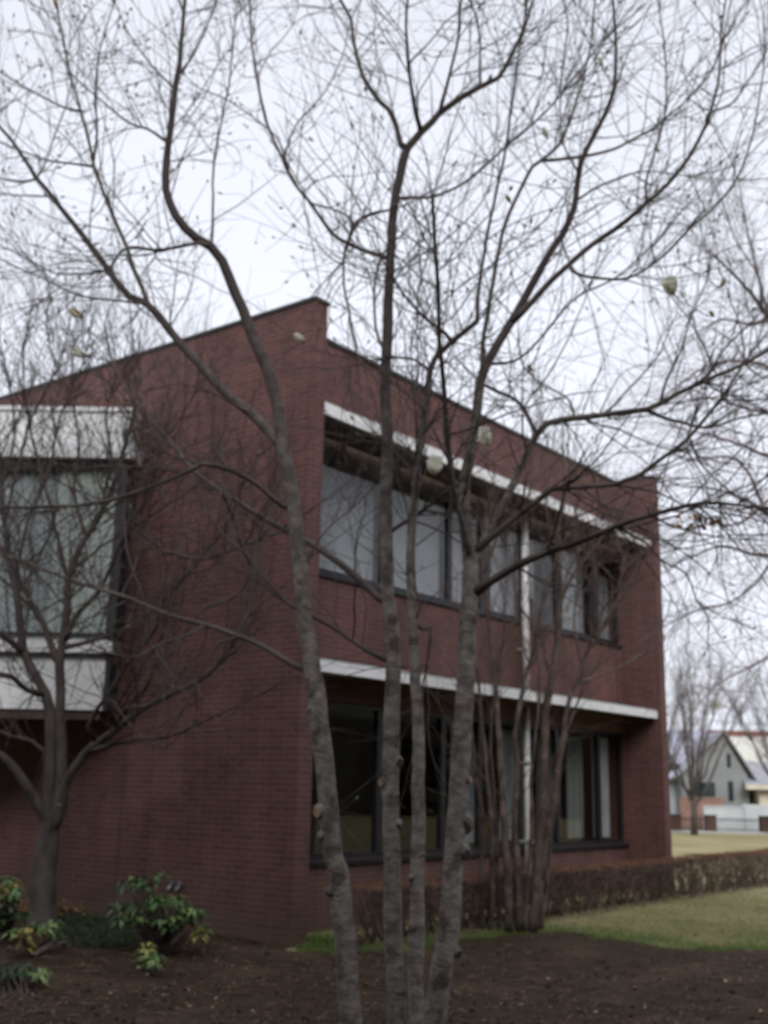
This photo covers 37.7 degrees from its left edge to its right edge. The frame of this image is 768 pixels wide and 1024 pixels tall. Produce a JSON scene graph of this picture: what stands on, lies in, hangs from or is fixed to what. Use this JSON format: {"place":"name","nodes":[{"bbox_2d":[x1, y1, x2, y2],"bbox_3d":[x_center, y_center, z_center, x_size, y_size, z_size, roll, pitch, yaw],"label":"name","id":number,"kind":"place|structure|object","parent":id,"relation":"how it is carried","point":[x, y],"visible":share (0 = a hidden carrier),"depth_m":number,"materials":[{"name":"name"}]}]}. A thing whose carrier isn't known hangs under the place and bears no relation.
{"place":"outdoors","nodes":[
{"label":"outdoors","id":0,"kind":"place"},
{"bbox_2d":[0,891,767,1023],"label":"soil","id":1,"kind":"structure","parent":0,"point":[121,969],"depth_m":10.01,"materials":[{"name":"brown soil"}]},
{"bbox_2d":[0,898,28,917],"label":"dry shrub","id":2,"kind":"object","parent":1,"relation":"on","point":[26,907],"visible":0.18,"depth_m":13.85,"materials":[{"name":"brown plant"}]},
{"bbox_2d":[0,875,32,934],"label":"rhododendron","id":3,"kind":"object","parent":1,"relation":"on","point":[8,923],"visible":0.94,"depth_m":11.46,"materials":[{"name":"green plant"}]},
{"bbox_2d":[0,963,55,997],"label":"rhododendron","id":4,"kind":"object","parent":1,"relation":"on","point":[17,973],"visible":0.94,"depth_m":9.36,"materials":[{"name":"green plant"}]},
{"bbox_2d":[1,920,66,953],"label":"rhododendron","id":5,"kind":"object","parent":1,"relation":"on","point":[26,942],"visible":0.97,"depth_m":10.82,"materials":[{"name":"green plant"}]},
{"bbox_2d":[32,936,67,955],"bbox_3d":[-3.217,4.241,11.023,0.147,0.141,0.646,-2,-14,14],"label":"dead branch","id":6,"kind":"object","parent":1,"relation":"on","point":[45,948],"visible":0.99,"depth_m":10.96,"materials":[{"name":"brown wood"}]},
{"bbox_2d":[56,899,93,918],"bbox_3d":[-3.859,4.886,13.704,0.641,0.346,0.480,4,-14,-10],"label":"dry shrub","id":7,"kind":"object","parent":1,"relation":"on","point":[76,908],"visible":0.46,"depth_m":13.70,"materials":[{"name":"brown plant"}]},
{"bbox_2d":[47,908,143,947],"bbox_3d":[-3.281,4.709,12.837,1.138,0.250,3.282,5,-14,-15],"label":"ground cover","id":8,"kind":"object","parent":1,"relation":"on","point":[82,929],"visible":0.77,"depth_m":12.08,"materials":[{"name":"green plant"}]},
{"bbox_2d":[130,942,165,974],"bbox_3d":[-2.143,4.077,10.220,0.298,0.271,0.786,6,-15,-19],"label":"rhododendron","id":9,"kind":"object","parent":1,"relation":"on","point":[150,962],"visible":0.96,"depth_m":10.18,"materials":[{"name":"green plant"}]},
{"bbox_2d":[106,872,212,954],"bbox_3d":[-2.249,4.022,11.254,1.147,0.815,0.785,1,-14,0],"label":"rhododendron","id":10,"kind":"object","parent":1,"relation":"on","point":[161,941],"visible":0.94,"depth_m":11.18,"materials":[{"name":"green plant"}]},
{"bbox_2d":[151,944,190,978],"bbox_3d":[-1.896,3.999,9.984,0.368,0.302,0.014,1,-14,0],"label":"dead stalk","id":11,"kind":"object","parent":1,"relation":"on","point":[168,961],"visible":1,"depth_m":9.98,"materials":[{"name":"brown plant"}]},
{"bbox_2d":[0,161,448,925],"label":"bare tree","id":12,"kind":"object","parent":1,"relation":"on","point":[46,849],"visible":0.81,"depth_m":13.08,"materials":[{"name":"brown plant"}]},
{"bbox_2d":[0,0,767,1023],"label":"magnolia tree","id":13,"kind":"object","parent":1,"relation":"on","point":[456,854],"visible":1,"depth_m":8.41,"materials":[{"name":"grey plant"}]},
{"bbox_2d":[0,0,767,730],"label":"sky","id":14,"kind":"structure","parent":0,"point":[268,269],"materials":[{"name":"white"}]},
{"bbox_2d":[286,876,767,951],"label":"grass strip","id":15,"kind":"object","parent":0,"point":[759,890],"depth_m":16.16,"materials":[{"name":"green plant"}]},
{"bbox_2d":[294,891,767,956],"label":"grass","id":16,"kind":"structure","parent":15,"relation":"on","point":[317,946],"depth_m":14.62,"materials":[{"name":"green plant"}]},
{"bbox_2d":[313,880,767,951],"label":"fallen leaves","id":17,"kind":"object","parent":15,"relation":"on","point":[663,899],"visible":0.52,"depth_m":17.00,"materials":[{"name":"brown plant"}]},
{"bbox_2d":[323,846,767,947],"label":"clipped hedge","id":18,"kind":"object","parent":15,"relation":"on","point":[432,887],"visible":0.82,"depth_m":16.61,"materials":[{"name":"plant"}]},
{"bbox_2d":[399,317,717,931],"bbox_3d":[2.343,1.179,14.901,4.510,8.338,3.363,1,-14,0],"label":"clump tree","id":19,"kind":"object","parent":15,"relation":"on","point":[526,920],"visible":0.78,"depth_m":14.56,"materials":[{"name":"brown plant"}]},
{"bbox_2d":[564,114,767,756],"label":"weeping tree","id":20,"kind":"object","parent":15,"relation":"on","point":[755,299],"visible":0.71,"depth_m":15.74,"materials":[{"name":"brown plant"}]},
{"bbox_2d":[306,829,767,939],"bbox_3d":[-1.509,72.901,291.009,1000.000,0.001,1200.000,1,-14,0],"label":"lawn","id":21,"kind":"structure","parent":0,"point":[689,843],"depth_m":39.18,"materials":[{"name":"green plant"}]},
{"bbox_2d":[0,295,672,947],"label":"brick building","id":22,"kind":"structure","parent":21,"relation":"on","point":[232,849],"depth_m":15.07,"materials":[{"name":"brick"}]},
{"bbox_2d":[0,405,142,724],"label":"bay window","id":23,"kind":"structure","parent":22,"relation":"in","point":[82,712],"depth_m":14.94,"materials":[{"name":"grey glass"}]},
{"bbox_2d":[309,701,380,860],"bbox_3d":[-0.541,3.468,14.566,0.080,1.960,1.488,-9,-17,36],"label":"window","id":24,"kind":"structure","parent":22,"relation":"in","point":[377,710],"depth_m":15.01,"materials":[{"name":"black metal"}]},
{"bbox_2d":[319,453,379,585],"bbox_3d":[-0.520,0.142,15.405,0.184,1.640,1.528,-9,-17,36],"label":"window","id":25,"kind":"structure","parent":22,"relation":"in","point":[326,457],"depth_m":15.54,"materials":[{"name":"grey glass"}]},
{"bbox_2d":[378,707,443,856],"bbox_3d":[0.370,3.769,15.720,0.080,1.960,1.508,-9,-17,36],"label":"window","id":26,"kind":"structure","parent":22,"relation":"in","point":[440,717],"depth_m":16.13,"materials":[{"name":"black metal"}]},
{"bbox_2d":[377,478,450,602],"bbox_3d":[0.443,0.459,16.623,0.184,1.640,1.638,-9,-17,36],"label":"window","id":27,"kind":"structure","parent":22,"relation":"in","point":[432,557],"depth_m":16.91,"materials":[{"name":"grey glass"}]},
{"bbox_2d":[443,714,480,852],"bbox_3d":[1.051,4.032,16.738,0.277,1.960,0.988,-9,-17,36],"label":"window","id":28,"kind":"structure","parent":22,"relation":"in","point":[476,847],"depth_m":16.90,"materials":[{"name":"black metal"}]},
{"bbox_2d":[442,501,485,611],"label":"window","id":29,"kind":"structure","parent":22,"relation":"in","point":[454,583],"depth_m":17.62,"materials":[{"name":"grey glass"}]},
{"bbox_2d":[465,718,521,850],"bbox_3d":[1.673,4.259,17.613,0.385,1.960,1.198,-9,-17,36],"label":"window","id":30,"kind":"structure","parent":22,"relation":"in","point":[469,838],"depth_m":17.44,"materials":[{"name":"black glass"}]},
{"bbox_2d":[485,513,521,620],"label":"window","id":31,"kind":"structure","parent":22,"relation":"in","point":[495,608],"depth_m":18.66,"materials":[{"name":"grey glass"}]},
{"bbox_2d":[499,722,558,848],"bbox_3d":[2.364,4.505,18.564,0.481,1.960,1.198,-9,-17,36],"label":"window","id":32,"kind":"structure","parent":22,"relation":"in","point":[507,740],"depth_m":18.55,"materials":[{"name":"black metal"}]},
{"bbox_2d":[516,529,556,628],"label":"window","id":33,"kind":"structure","parent":22,"relation":"in","point":[536,534],"depth_m":19.54,"materials":[{"name":"grey glass"}]},
{"bbox_2d":[535,726,600,846],"bbox_3d":[3.189,4.778,19.610,0.484,1.960,1.518,-9,-17,36],"label":"window","id":34,"kind":"structure","parent":22,"relation":"in","point":[574,769],"depth_m":19.87,"materials":[{"name":"black glass"}]},
{"bbox_2d":[551,541,595,637],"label":"window","id":35,"kind":"structure","parent":22,"relation":"in","point":[591,608],"depth_m":20.64,"materials":[{"name":"grey glass"}]},
{"bbox_2d":[594,554,618,644],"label":"window","id":36,"kind":"structure","parent":22,"relation":"in","point":[613,565],"depth_m":21.47,"materials":[{"name":"grey glass"}]},
{"bbox_2d":[591,731,623,843],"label":"window","id":37,"kind":"structure","parent":22,"relation":"in","point":[603,742],"depth_m":20.55,"materials":[{"name":"black glass"}]},
{"bbox_2d":[665,649,719,778],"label":"zelkova tree","id":38,"kind":"object","parent":21,"relation":"on","point":[677,740],"visible":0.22,"depth_m":51.88,"materials":[{"name":"brown plant"}]},
{"bbox_2d":[678,797,724,828],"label":"garden wall","id":39,"kind":"structure","parent":21,"relation":"on","point":[685,807],"depth_m":56.20,"materials":[{"name":"brick"}]},
{"bbox_2d":[667,730,756,813],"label":"grey house","id":40,"kind":"structure","parent":21,"relation":"on","point":[732,773],"depth_m":60.53,"materials":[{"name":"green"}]},
{"bbox_2d":[696,783,701,796],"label":"window","id":41,"kind":"structure","parent":40,"relation":"in","point":[699,792],"depth_m":60.18,"materials":[{"name":"grey glass"}]},
{"bbox_2d":[700,782,715,795],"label":"window","id":42,"kind":"structure","parent":40,"relation":"in","point":[711,790],"depth_m":60.21,"materials":[{"name":"grey glass"}]},
{"bbox_2d":[727,754,730,766],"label":"window","id":43,"kind":"structure","parent":40,"relation":"in","point":[728,755],"depth_m":60.58,"materials":[{"name":"grey glass"}]},
{"bbox_2d":[728,781,733,800],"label":"window","id":44,"kind":"structure","parent":40,"relation":"in","point":[730,783],"depth_m":60.20,"materials":[{"name":"grey glass"}]},
{"bbox_2d":[664,611,767,834],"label":"zelkova tree","id":45,"kind":"object","parent":21,"relation":"on","point":[692,779],"visible":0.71,"depth_m":48.64,"materials":[{"name":"brown plant"}]},
{"bbox_2d":[671,830,767,833],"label":"kerb","id":46,"kind":"structure","parent":21,"relation":"on","point":[720,832],"depth_m":50.75,"materials":[{"name":"grey concrete"}]},
{"bbox_2d":[671,814,681,830],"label":"brick pillar","id":47,"kind":"structure","parent":46,"relation":"on","point":[675,821],"depth_m":50.96,"materials":[{"name":"brick"}]},
{"bbox_2d":[681,817,703,830],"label":"railing","id":48,"kind":"object","parent":46,"relation":"on","point":[689,828],"visible":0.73,"depth_m":51.15,"materials":[{"name":"black metal"}]},
{"bbox_2d":[703,815,716,830],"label":"brick pillar","id":49,"kind":"structure","parent":46,"relation":"on","point":[710,822],"depth_m":50.99,"materials":[{"name":"brick"}]},
{"bbox_2d":[716,817,759,831],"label":"railing","id":50,"kind":"object","parent":46,"relation":"on","point":[736,819],"visible":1,"depth_m":51.16,"materials":[{"name":"black metal"}]},
{"bbox_2d":[758,816,767,831],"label":"brick pillar","id":51,"kind":"structure","parent":46,"relation":"on","point":[763,824],"depth_m":51.00,"materials":[{"name":"brick"}]},
{"bbox_2d":[688,639,767,774],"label":"zelkova tree","id":52,"kind":"object","parent":21,"relation":"on","point":[750,738],"visible":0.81,"depth_m":50.43,"materials":[{"name":"brown plant"}]},
{"bbox_2d":[702,804,767,831],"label":"white wall","id":53,"kind":"structure","parent":21,"relation":"on","point":[749,811],"depth_m":54.63,"materials":[{"name":"paint"}]},
{"bbox_2d":[710,730,767,804],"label":"cream roofed house","id":54,"kind":"structure","parent":21,"relation":"on","point":[758,791],"depth_m":63.22,"materials":[{"name":"grey"}]},
{"bbox_2d":[686,717,767,723],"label":"power line","id":55,"kind":"object","parent":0,"point":[732,722],"visible":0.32,"depth_m":74.83,"materials":[{"name":"black metal"}]}
]}

